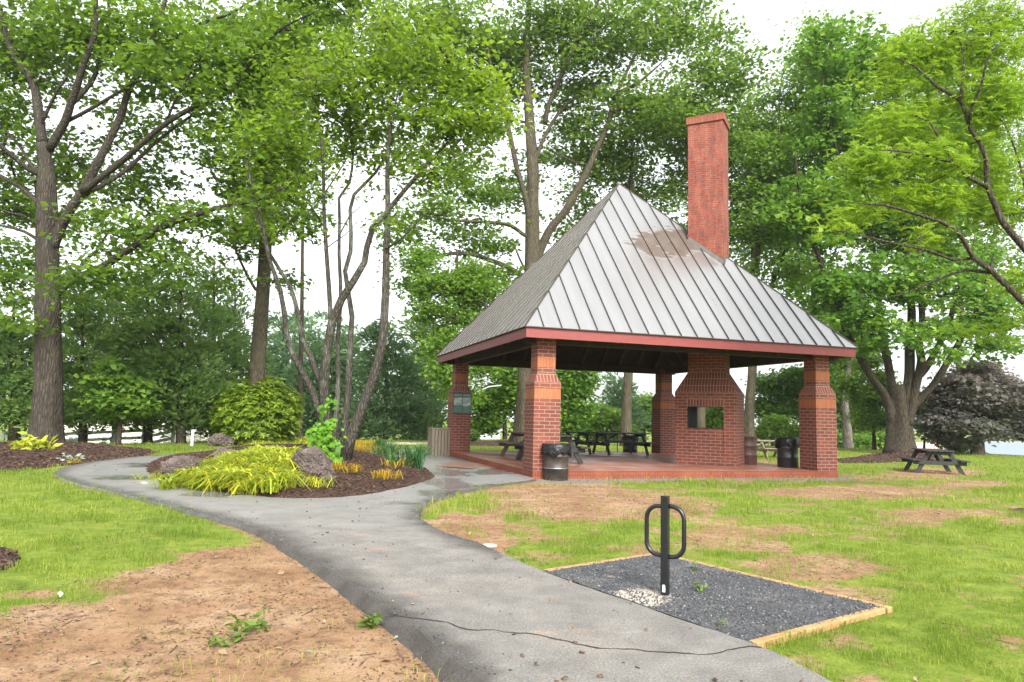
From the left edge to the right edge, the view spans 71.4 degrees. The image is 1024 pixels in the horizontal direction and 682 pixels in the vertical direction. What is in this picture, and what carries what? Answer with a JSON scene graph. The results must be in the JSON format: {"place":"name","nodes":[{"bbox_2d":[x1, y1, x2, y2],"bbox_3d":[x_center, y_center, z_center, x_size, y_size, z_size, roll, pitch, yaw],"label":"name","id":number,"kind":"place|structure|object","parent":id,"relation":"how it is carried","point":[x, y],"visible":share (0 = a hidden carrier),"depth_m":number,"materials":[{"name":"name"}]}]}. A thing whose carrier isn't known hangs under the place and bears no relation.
{"place":"outdoors","nodes":[
{"label":"outdoors","id":0,"kind":"place"},
{"bbox_2d":[53,449,831,681],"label":"path","id":1,"kind":"structure","parent":0,"point":[431,573],"depth_m":6.27,"materials":[{"name":"asphalt"}]},
{"bbox_2d":[129,494,495,678],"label":"asphalt crumbs","id":2,"kind":"object","parent":1,"relation":"on","point":[346,575],"visible":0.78,"depth_m":7.70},
{"bbox_2d":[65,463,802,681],"bbox_3d":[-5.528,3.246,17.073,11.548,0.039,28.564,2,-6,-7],"label":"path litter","id":3,"kind":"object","parent":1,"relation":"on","point":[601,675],"visible":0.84,"depth_m":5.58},
{"bbox_2d":[427,427,449,455],"bbox_3d":[-2.850,3.928,27.790,0.740,1.078,0.740,4,-6,-20],"label":"slatted receptacle","id":4,"kind":"object","parent":1,"relation":"on","point":[437,437],"visible":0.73,"depth_m":27.48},
{"bbox_2d":[0,419,1023,681],"bbox_3d":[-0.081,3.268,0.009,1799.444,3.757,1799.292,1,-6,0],"label":"ground","id":5,"kind":"structure","parent":0,"point":[112,635],"depth_m":7.51,"materials":[{"name":"plant"}]},
{"bbox_2d":[7,431,63,449],"bbox_3d":[-14.909,3.203,22.289,1.206,0.776,1.581,-4,-8,43],"label":"plant","id":6,"kind":"object","parent":5,"relation":"on","point":[29,443],"visible":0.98,"depth_m":22.17,"materials":[{"name":"yellow plant"}]},
{"bbox_2d":[0,291,94,441],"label":"juniper tree","id":7,"kind":"object","parent":5,"relation":"on","point":[12,350],"visible":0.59,"depth_m":32.28,"materials":[{"name":"green plant"}]},
{"bbox_2d":[54,453,84,460],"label":"plant","id":8,"kind":"object","parent":5,"relation":"on","point":[71,457],"visible":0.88,"depth_m":20.38,"materials":[{"name":"white plant"}]},
{"bbox_2d":[4,276,155,442],"bbox_3d":[-19.200,0.926,32.586,6.856,8.521,5.834,1,-6,0],"label":"juniper tree","id":9,"kind":"object","parent":5,"relation":"on","point":[82,324],"visible":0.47,"depth_m":31.97,"materials":[{"name":"green plant"}]},
{"bbox_2d":[0,423,174,443],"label":"rail fence","id":10,"kind":"object","parent":5,"relation":"on","point":[3,436],"visible":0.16,"depth_m":36.23,"materials":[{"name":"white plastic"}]},
{"bbox_2d":[62,259,144,441],"bbox_3d":[-20.745,0.887,37.987,7.427,10.686,6.511,0,-6,17],"label":"juniper tree","id":11,"kind":"object","parent":5,"relation":"on","point":[111,317],"visible":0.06,"depth_m":37.55,"materials":[{"name":"green plant"}]},
{"bbox_2d":[67,352,165,444],"bbox_3d":[-16.554,2.515,30.111,3.715,4.033,3.016,1,-6,0],"label":"tree","id":12,"kind":"object","parent":5,"relation":"on","point":[119,391],"visible":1,"depth_m":29.75,"materials":[{"name":"green plant"}]},
{"bbox_2d":[63,382,201,443],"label":"house","id":13,"kind":"structure","parent":5,"relation":"on","point":[109,435],"depth_m":65.35,"materials":[{"name":"beige"}]},
{"bbox_2d":[78,261,204,443],"bbox_3d":[-17.052,0.529,33.385,5.666,8.924,5.690,1,-6,0],"label":"juniper tree","id":14,"kind":"object","parent":5,"relation":"on","point":[126,346],"visible":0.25,"depth_m":32.92,"materials":[{"name":"green plant"}]},
{"bbox_2d":[110,244,249,443],"bbox_3d":[-15.449,0.058,33.420,6.985,9.655,6.206,1,-6,0],"label":"juniper tree","id":15,"kind":"object","parent":5,"relation":"on","point":[208,389],"visible":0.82,"depth_m":32.51,"materials":[{"name":"green plant"}]},
{"bbox_2d":[191,430,195,445],"bbox_3d":[-13.705,4.205,30.643,0.170,0.775,0.090,1,-6,0],"label":"marker post","id":16,"kind":"object","parent":5,"relation":"on","point":[192,437],"visible":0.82,"depth_m":30.62,"materials":[{"name":"white plastic"}]},
{"bbox_2d":[0,0,393,441],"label":"oak tree","id":17,"kind":"object","parent":5,"relation":"on","point":[148,47],"visible":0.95,"depth_m":28.11,"materials":[{"name":"green plant"}]},
{"bbox_2d":[154,255,251,439],"bbox_3d":[-15.808,1.027,38.210,6.621,11.500,6.526,3,-6,-15],"label":"juniper tree","id":18,"kind":"object","parent":5,"relation":"on","point":[231,347],"visible":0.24,"depth_m":38.01,"materials":[{"name":"green plant"}]},
{"bbox_2d":[40,591,397,651],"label":"fallen leaves","id":19,"kind":"object","parent":5,"relation":"on","point":[60,593],"visible":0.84,"depth_m":5.67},
{"bbox_2d":[205,433,233,446],"bbox_3d":[-12.817,4.462,31.195,1.048,0.880,1.140,7,-8,-42],"label":"boulder","id":20,"kind":"object","parent":5,"relation":"on","point":[220,439],"visible":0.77,"depth_m":30.91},
{"bbox_2d":[205,631,239,646],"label":"weed","id":21,"kind":"object","parent":5,"relation":"on","point":[220,643],"visible":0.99,"depth_m":5.07,"materials":[{"name":"green plant"}]},
{"bbox_2d":[188,265,287,439],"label":"juniper tree","id":22,"kind":"object","parent":5,"relation":"on","point":[235,312],"visible":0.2,"depth_m":41.99,"materials":[{"name":"green plant"}]},
{"bbox_2d":[224,612,257,642],"bbox_3d":[-2.003,2.099,5.226,0.213,0.188,0.211,-1,-6,18],"label":"weed","id":23,"kind":"object","parent":5,"relation":"on","point":[237,621],"visible":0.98,"depth_m":5.23,"materials":[{"name":"green plant"}]},
{"bbox_2d":[241,607,270,631],"bbox_3d":[-1.969,2.145,5.486,0.230,0.172,0.288,4,-6,-21],"label":"weed","id":24,"kind":"object","parent":5,"relation":"on","point":[260,623],"visible":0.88,"depth_m":5.47,"materials":[{"name":"green plant"}]},
{"bbox_2d":[206,375,305,444],"bbox_3d":[-12.011,3.269,33.576,4.448,3.375,4.494,3,-6,-14],"label":"rhododendron bush","id":25,"kind":"object","parent":5,"relation":"on","point":[240,430],"visible":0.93,"depth_m":32.12,"materials":[{"name":"green plant"}]},
{"bbox_2d":[176,0,358,443],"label":"oak tree","id":26,"kind":"object","parent":5,"relation":"on","point":[264,280],"visible":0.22,"depth_m":32.80,"materials":[{"name":"green plant"}]},
{"bbox_2d":[244,310,308,439],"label":"juniper tree","id":27,"kind":"object","parent":5,"relation":"on","point":[283,358],"visible":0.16,"depth_m":55.58,"materials":[{"name":"green plant"}]},
{"bbox_2d":[145,444,433,497],"bbox_3d":[-5.868,3.170,18.900,7.731,0.597,12.672,3,-6,-18],"label":"mulch mound","id":28,"kind":"object","parent":5,"relation":"on","point":[319,494],"visible":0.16,"depth_m":14.17,"materials":[{"name":"brown wood"}]},
{"bbox_2d":[125,470,169,480],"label":"grass tuft","id":29,"kind":"object","parent":28,"relation":"on","point":[151,475],"visible":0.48,"depth_m":15.58,"materials":[{"name":"yellow plant"}]},
{"bbox_2d":[160,455,203,477],"bbox_3d":[-7.275,2.813,15.755,0.895,0.592,0.394,3,-6,-18],"label":"boulder","id":30,"kind":"object","parent":28,"relation":"on","point":[174,462],"visible":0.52,"depth_m":15.60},
{"bbox_2d":[211,447,238,457],"bbox_3d":[-7.201,2.940,18.065,1.027,0.482,0.561,-2,-7,27],"label":"boulder","id":31,"kind":"object","parent":28,"relation":"on","point":[222,449],"visible":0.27,"depth_m":17.96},
{"bbox_2d":[143,436,340,495],"bbox_3d":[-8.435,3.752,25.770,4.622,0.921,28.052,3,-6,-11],"label":"yellow groundcover","id":32,"kind":"object","parent":28,"relation":"on","point":[234,471],"visible":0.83,"depth_m":14.03,"materials":[{"name":"plant"}]},
{"bbox_2d":[146,443,434,497],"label":"mulch chips","id":33,"kind":"object","parent":28,"relation":"on","point":[365,455],"visible":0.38,"depth_m":16.83,"materials":[{"name":"brown wood"}]},
{"bbox_2d":[291,446,334,473],"bbox_3d":[-4.206,2.613,15.052,0.939,0.823,0.655,2,-6,-6],"label":"boulder","id":34,"kind":"object","parent":28,"relation":"on","point":[313,459],"visible":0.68,"depth_m":14.82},
{"bbox_2d":[296,474,339,486],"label":"grass tuft","id":35,"kind":"object","parent":28,"relation":"on","point":[313,480],"visible":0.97,"depth_m":13.65,"materials":[{"name":"yellow plant"}]},
{"bbox_2d":[305,395,346,463],"bbox_3d":[-4.382,2.159,16.729,1.051,1.814,0.751,1,-6,0],"label":"vine","id":36,"kind":"object","parent":28,"relation":"on","point":[322,436],"visible":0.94,"depth_m":16.69,"materials":[{"name":"green plant"}]},
{"bbox_2d":[320,472,337,480],"bbox_3d":[-3.689,2.770,14.393,0.367,0.261,0.281,7,-8,-42],"label":"boulder","id":37,"kind":"object","parent":28,"relation":"on","point":[328,474],"visible":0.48,"depth_m":14.32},
{"bbox_2d":[333,462,365,472],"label":"grass tuft","id":38,"kind":"object","parent":28,"relation":"on","point":[353,468],"visible":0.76,"depth_m":15.64,"materials":[{"name":"yellow plant"}]},
{"bbox_2d":[198,0,538,459],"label":"multi stem tree","id":39,"kind":"object","parent":28,"relation":"on","point":[409,59],"visible":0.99,"depth_m":17.87,"materials":[{"name":"green plant"}]},
{"bbox_2d":[372,468,403,478],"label":"grass tuft","id":40,"kind":"object","parent":28,"relation":"on","point":[386,472],"visible":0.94,"depth_m":15.73,"materials":[{"name":"yellow plant"}]},
{"bbox_2d":[378,457,416,467],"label":"grass tuft","id":41,"kind":"object","parent":28,"relation":"on","point":[387,462],"visible":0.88,"depth_m":18.34,"materials":[{"name":"yellow plant"}]},
{"bbox_2d":[363,441,448,468],"bbox_3d":[-2.764,3.098,19.561,3.024,0.835,3.223,1,-6,0],"label":"daylily clump","id":42,"kind":"object","parent":28,"relation":"on","point":[418,456],"visible":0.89,"depth_m":19.11,"materials":[{"name":"green plant"}]},
{"bbox_2d":[266,289,325,423],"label":"juniper tree","id":43,"kind":"object","parent":5,"relation":"on","point":[293,317],"visible":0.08,"depth_m":79.90,"materials":[{"name":"green plant"}]},
{"bbox_2d":[166,0,460,438],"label":"shade tree","id":44,"kind":"object","parent":5,"relation":"on","point":[231,26],"visible":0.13,"depth_m":45.12,"materials":[{"name":"green plant"}]},
{"bbox_2d":[274,317,376,439],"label":"juniper tree","id":45,"kind":"object","parent":5,"relation":"on","point":[309,412],"visible":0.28,"depth_m":51.33,"materials":[{"name":"green plant"}]},
{"bbox_2d":[303,308,371,437],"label":"juniper tree","id":46,"kind":"object","parent":5,"relation":"on","point":[322,314],"visible":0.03,"depth_m":84.90,"materials":[{"name":"green plant"}]},
{"bbox_2d":[306,323,397,439],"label":"juniper tree","id":47,"kind":"object","parent":5,"relation":"on","point":[343,341],"visible":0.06,"depth_m":53.23,"materials":[{"name":"green plant"}]},
{"bbox_2d":[356,609,382,628],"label":"weed","id":48,"kind":"object","parent":5,"relation":"on","point":[372,623],"visible":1,"depth_m":5.57,"materials":[{"name":"green plant"}]},
{"bbox_2d":[354,440,397,453],"bbox_3d":[-6.364,4.741,32.357,2.632,0.302,11.020,3,-6,-11],"label":"golden groundcover","id":49,"kind":"object","parent":5,"relation":"on","point":[360,445],"visible":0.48,"depth_m":30.74,"materials":[{"name":"yellow plant"}]},
{"bbox_2d":[364,437,395,447],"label":"daylily clump","id":50,"kind":"object","parent":5,"relation":"on","point":[378,441],"visible":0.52,"depth_m":31.45,"materials":[{"name":"green plant"}]},
{"bbox_2d":[316,318,447,439],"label":"juniper tree","id":51,"kind":"object","parent":5,"relation":"on","point":[388,398],"visible":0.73,"depth_m":46.11,"materials":[{"name":"green plant"}]},
{"bbox_2d":[365,441,407,454],"bbox_3d":[-4.844,4.101,27.151,2.416,0.662,2.648,4,-7,-25],"label":"daylily clump","id":52,"kind":"object","parent":5,"relation":"on","point":[389,445],"visible":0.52,"depth_m":27.03,"materials":[{"name":"green plant"}]},
{"bbox_2d":[377,442,427,444],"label":"footpath","id":53,"kind":"structure","parent":5,"relation":"on","point":[410,443],"depth_m":38.89,"materials":[{"name":"concrete"}]},
{"bbox_2d":[371,309,449,439],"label":"juniper tree","id":54,"kind":"object","parent":5,"relation":"on","point":[412,335],"visible":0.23,"depth_m":55.25,"materials":[{"name":"green plant"}]},
{"bbox_2d":[392,234,513,413],"bbox_3d":[-2.764,0.014,38.342,7.275,11.418,5.710,7,-8,-42],"label":"maple tree","id":55,"kind":"object","parent":5,"relation":"on","point":[469,287],"visible":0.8,"depth_m":37.43,"materials":[{"name":"green plant"}]},
{"bbox_2d":[434,462,493,467],"bbox_3d":[-1.364,3.936,22.580,2.080,0.020,2.370,1,-6,0],"label":"apron","id":56,"kind":"object","parent":5,"relation":"on","point":[464,465],"visible":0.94,"depth_m":22.54,"materials":[{"name":"red concrete"}]},
{"bbox_2d":[0,441,934,569],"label":"mulch chips","id":57,"kind":"object","parent":5,"relation":"on","point":[5,557],"visible":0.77,"depth_m":21.96,"materials":[{"name":"brown wood"}]},
{"bbox_2d":[470,429,482,441],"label":"bush","id":58,"kind":"object","parent":5,"relation":"on","point":[475,435],"visible":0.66,"depth_m":43.38,"materials":[{"name":"green plant"}]},
{"bbox_2d":[4,478,957,681],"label":"dry leaves","id":59,"kind":"object","parent":5,"relation":"on","point":[223,651],"visible":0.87,"depth_m":5.48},
{"bbox_2d":[480,429,502,438],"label":"house","id":60,"kind":"structure","parent":5,"relation":"on","point":[496,437],"depth_m":118.96,"materials":[{"name":"white plastic"}]},
{"bbox_2d":[470,367,517,439],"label":"tree","id":61,"kind":"object","parent":5,"relation":"on","point":[491,415],"visible":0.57,"depth_m":48.95,"materials":[{"name":"green plant"}]},
{"bbox_2d":[4,478,1012,681],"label":"twigs","id":62,"kind":"object","parent":5,"relation":"on","point":[167,620],"visible":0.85,"depth_m":5.72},
{"bbox_2d":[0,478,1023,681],"bbox_3d":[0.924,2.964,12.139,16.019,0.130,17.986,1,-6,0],"label":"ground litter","id":63,"kind":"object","parent":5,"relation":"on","point":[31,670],"visible":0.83,"depth_m":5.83,"materials":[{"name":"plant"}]},
{"bbox_2d":[541,443,571,480],"bbox_3d":[1.143,3.150,18.600,0.809,0.947,0.807,4,-7,-24],"label":"trash drum","id":64,"kind":"object","parent":5,"relation":"on","point":[555,466],"visible":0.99,"depth_m":18.30,"materials":[{"name":"black metal"}]},
{"bbox_2d":[354,0,784,442],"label":"oak tree","id":65,"kind":"object","parent":5,"relation":"on","point":[661,32],"visible":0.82,"depth_m":42.31,"materials":[{"name":"green plant"}]},
{"bbox_2d":[556,370,608,439],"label":"tree","id":66,"kind":"object","parent":5,"relation":"on","point":[577,391],"visible":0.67,"depth_m":52.99,"materials":[{"name":"green plant"}]},
{"bbox_2d":[544,553,650,578],"bbox_3d":[1.038,2.498,7.902,1.762,0.120,0.074,6,-7,-38],"label":"timber edging","id":67,"kind":"object","parent":5,"relation":"on","point":[582,564],"visible":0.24,"depth_m":7.74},
{"bbox_2d":[573,402,642,440],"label":"tree","id":68,"kind":"object","parent":5,"relation":"on","point":[609,418],"visible":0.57,"depth_m":58.67,"materials":[{"name":"green plant"}]},
{"bbox_2d":[594,372,651,441],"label":"juniper tree","id":69,"kind":"object","parent":5,"relation":"on","point":[617,391],"visible":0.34,"depth_m":77.07,"materials":[{"name":"green plant"}]},
{"bbox_2d":[621,435,638,451],"bbox_3d":[5.215,4.636,31.528,0.777,0.912,0.778,-3,-8,37],"label":"trash drum","id":70,"kind":"object","parent":5,"relation":"on","point":[626,447],"visible":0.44,"depth_m":31.28,"materials":[{"name":"black metal"}]},
{"bbox_2d":[632,391,653,441],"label":"tree","id":71,"kind":"object","parent":5,"relation":"on","point":[644,407],"visible":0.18,"depth_m":86.50,"materials":[{"name":"green plant"}]},
{"bbox_2d":[435,112,857,478],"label":"picnic pavilion","id":72,"kind":"structure","parent":5,"relation":"on","point":[619,277],"depth_m":22.23,"materials":[{"name":"metal"}]},
{"bbox_2d":[452,393,471,413],"bbox_3d":[-1.933,2.413,27.622,0.740,0.800,0.064,3,-6,-18],"label":"notice case","id":73,"kind":"object","parent":72,"relation":"attached to","point":[461,403],"visible":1,"depth_m":27.60,"materials":[{"name":"glass"}]},
{"bbox_2d":[495,431,523,458],"bbox_3d":[0.608,3.615,24.659,1.826,0.901,2.257,3,-6,-18],"label":"picnic table","id":74,"kind":"object","parent":72,"relation":"on","point":[506,444],"visible":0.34,"depth_m":25.23,"materials":[{"name":"brown wood"}]},
{"bbox_2d":[511,434,589,463],"bbox_3d":[1.170,3.405,22.538,1.826,0.901,2.257,3,-6,-18],"label":"picnic table","id":75,"kind":"object","parent":72,"relation":"on","point":[576,450],"visible":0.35,"depth_m":21.89,"materials":[{"name":"wood"}]},
{"bbox_2d":[560,431,598,454],"bbox_3d":[2.029,4.028,28.227,2.258,0.901,1.826,4,-6,-19],"label":"picnic table","id":76,"kind":"object","parent":72,"relation":"on","point":[577,441],"visible":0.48,"depth_m":28.14,"materials":[{"name":"wood"}]},
{"bbox_2d":[585,432,655,455],"bbox_3d":[4.336,4.121,28.566,2.258,0.901,1.826,3,-6,-18],"label":"picnic table","id":77,"kind":"object","parent":72,"relation":"on","point":[606,442],"visible":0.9,"depth_m":28.42,"materials":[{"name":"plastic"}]},
{"bbox_2d":[744,436,757,464],"bbox_3d":[7.901,3.677,23.968,0.678,0.924,0.678,1,-6,0],"label":"trash drum","id":78,"kind":"object","parent":72,"relation":"on","point":[750,447],"visible":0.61,"depth_m":23.68,"materials":[{"name":"brown metal"}]},
{"bbox_2d":[774,437,799,467],"bbox_3d":[8.891,3.590,22.985,0.800,0.938,0.801,6,-7,-34],"label":"trash drum","id":79,"kind":"object","parent":72,"relation":"on","point":[787,452],"visible":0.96,"depth_m":22.70,"materials":[{"name":"black paint"}]},
{"bbox_2d":[543,88,763,445],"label":"shade tree","id":80,"kind":"object","parent":5,"relation":"on","point":[671,184],"visible":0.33,"depth_m":45.76,"materials":[{"name":"green plant"}]},
{"bbox_2d":[544,555,880,642],"bbox_3d":[1.720,2.341,6.779,1.921,0.009,2.769,6,-7,-34],"label":"gravel pad","id":81,"kind":"object","parent":5,"relation":"on","point":[749,634],"visible":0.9,"depth_m":6.42,"materials":[{"name":"gravel"}]},
{"bbox_2d":[644,495,685,595],"bbox_3d":[1.394,1.906,6.490,0.392,0.974,0.070,-2,-7,31],"label":"bike rack","id":82,"kind":"object","parent":81,"relation":"on","point":[665,506],"visible":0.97,"depth_m":6.47,"materials":[{"name":"metal"}]},
{"bbox_2d":[692,578,706,591],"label":"weed","id":83,"kind":"object","parent":81,"relation":"on","point":[700,587],"visible":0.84,"depth_m":6.64,"materials":[{"name":"green plant"}]},
{"bbox_2d":[543,554,883,641],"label":"gravel chips","id":84,"kind":"object","parent":81,"relation":"on","point":[721,594],"visible":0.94,"depth_m":6.48,"materials":[{"name":"gravel"}]},
{"bbox_2d":[705,407,723,427],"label":"tree","id":85,"kind":"object","parent":5,"relation":"on","point":[714,417],"visible":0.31,"depth_m":54.87,"materials":[{"name":"green plant"}]},
{"bbox_2d":[662,78,822,427],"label":"shade tree","id":86,"kind":"object","parent":5,"relation":"on","point":[701,412],"visible":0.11,"depth_m":47.50,"materials":[{"name":"green plant"}]},
{"bbox_2d":[739,363,803,423],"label":"tree","id":87,"kind":"object","parent":5,"relation":"on","point":[782,387],"visible":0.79,"depth_m":57.15,"materials":[{"name":"green plant"}]},
{"bbox_2d":[755,410,798,444],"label":"bush","id":88,"kind":"object","parent":5,"relation":"on","point":[772,427],"visible":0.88,"depth_m":51.14,"materials":[{"name":"green plant"}]},
{"bbox_2d":[757,440,799,458],"bbox_3d":[11.930,5.013,32.886,2.158,0.861,1.745,4,-6,-21],"label":"picnic table","id":89,"kind":"object","parent":5,"relation":"on","point":[763,449],"visible":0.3,"depth_m":32.27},
{"bbox_2d":[679,557,892,612],"bbox_3d":[2.521,2.470,7.298,0.074,0.120,2.707,6,-7,-34],"label":"timber edging","id":90,"kind":"object","parent":5,"relation":"on","point":[888,609],"visible":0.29,"depth_m":6.89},
{"bbox_2d":[719,2,869,436],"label":"shade tree","id":91,"kind":"object","parent":5,"relation":"on","point":[754,238],"visible":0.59,"depth_m":44.85,"materials":[{"name":"green plant"}]},
{"bbox_2d":[726,25,899,315],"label":"shade tree","id":92,"kind":"object","parent":5,"relation":"on","point":[792,287],"visible":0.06,"depth_m":54.58,"materials":[{"name":"green plant"}]},
{"bbox_2d":[749,606,884,647],"bbox_3d":[2.471,2.295,5.651,1.842,0.120,0.074,6,-8,-36],"label":"timber edging","id":93,"kind":"object","parent":5,"relation":"on","point":[825,624],"visible":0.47,"depth_m":5.60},
{"bbox_2d":[796,357,885,436],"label":"tree","id":94,"kind":"object","parent":5,"relation":"on","point":[839,419],"visible":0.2,"depth_m":64.81,"materials":[{"name":"green plant"}]},
{"bbox_2d":[816,304,895,447],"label":"tree","id":95,"kind":"object","parent":5,"relation":"on","point":[847,439],"visible":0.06,"depth_m":53.36,"materials":[{"name":"green plant"}]},
{"bbox_2d":[837,429,885,448],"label":"bush","id":96,"kind":"object","parent":5,"relation":"on","point":[861,441],"visible":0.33,"depth_m":58.74,"materials":[{"name":"green plant"}]},
{"bbox_2d":[831,344,902,449],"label":"tree","id":97,"kind":"object","parent":5,"relation":"on","point":[866,401],"visible":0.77,"depth_m":47.49,"materials":[{"name":"green plant"}]},
{"bbox_2d":[752,9,1023,453],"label":"maple tree","id":98,"kind":"object","parent":5,"relation":"on","point":[839,290],"visible":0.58,"depth_m":40.58,"materials":[{"name":"green plant"}]},
{"bbox_2d":[802,0,1023,349],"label":"locust tree","id":99,"kind":"object","parent":5,"relation":"on","point":[948,200],"visible":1,"depth_m":16.61,"materials":[{"name":"green plant"}]},
{"bbox_2d":[913,406,938,447],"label":"tree","id":100,"kind":"object","parent":5,"relation":"on","point":[917,427],"visible":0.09,"depth_m":47.55,"materials":[{"name":"green plant"}]},
{"bbox_2d":[916,442,943,449],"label":"house","id":101,"kind":"structure","parent":5,"relation":"on","point":[919,445],"depth_m":96.92,"materials":[{"name":"white plastic"}]},
{"bbox_2d":[898,448,970,474],"bbox_3d":[14.899,4.273,25.229,1.762,0.869,2.178,0,-6,17],"label":"picnic table","id":102,"kind":"object","parent":5,"relation":"on","point":[951,460],"visible":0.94,"depth_m":24.57,"materials":[{"name":"wood"}]},
{"bbox_2d":[934,443,969,452],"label":"bush","id":103,"kind":"object","parent":5,"relation":"on","point":[959,450],"visible":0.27,"depth_m":46.14,"materials":[{"name":"green plant"}]},
{"bbox_2d":[882,3,1023,452],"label":"shade tree","id":104,"kind":"object","parent":5,"relation":"on","point":[992,244],"visible":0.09,"depth_m":56.60,"materials":[{"name":"green plant"}]},
{"bbox_2d":[913,358,1023,454],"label":"copper tree","id":105,"kind":"object","parent":5,"relation":"on","point":[980,404],"visible":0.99,"depth_m":42.10,"materials":[{"name":"purple plant"}]},
{"bbox_2d":[946,441,1023,454],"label":"house","id":106,"kind":"structure","parent":5,"relation":"on","point":[1010,448],"depth_m":76.22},
{"bbox_2d":[0,438,1023,681],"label":"grass","id":107,"kind":"structure","parent":0,"point":[951,651],"depth_m":9.43,"materials":[{"name":"plant"}]},
{"bbox_2d":[0,0,1023,431],"label":"sky","id":108,"kind":"structure","parent":0,"point":[366,299],"materials":[{"name":"white"}]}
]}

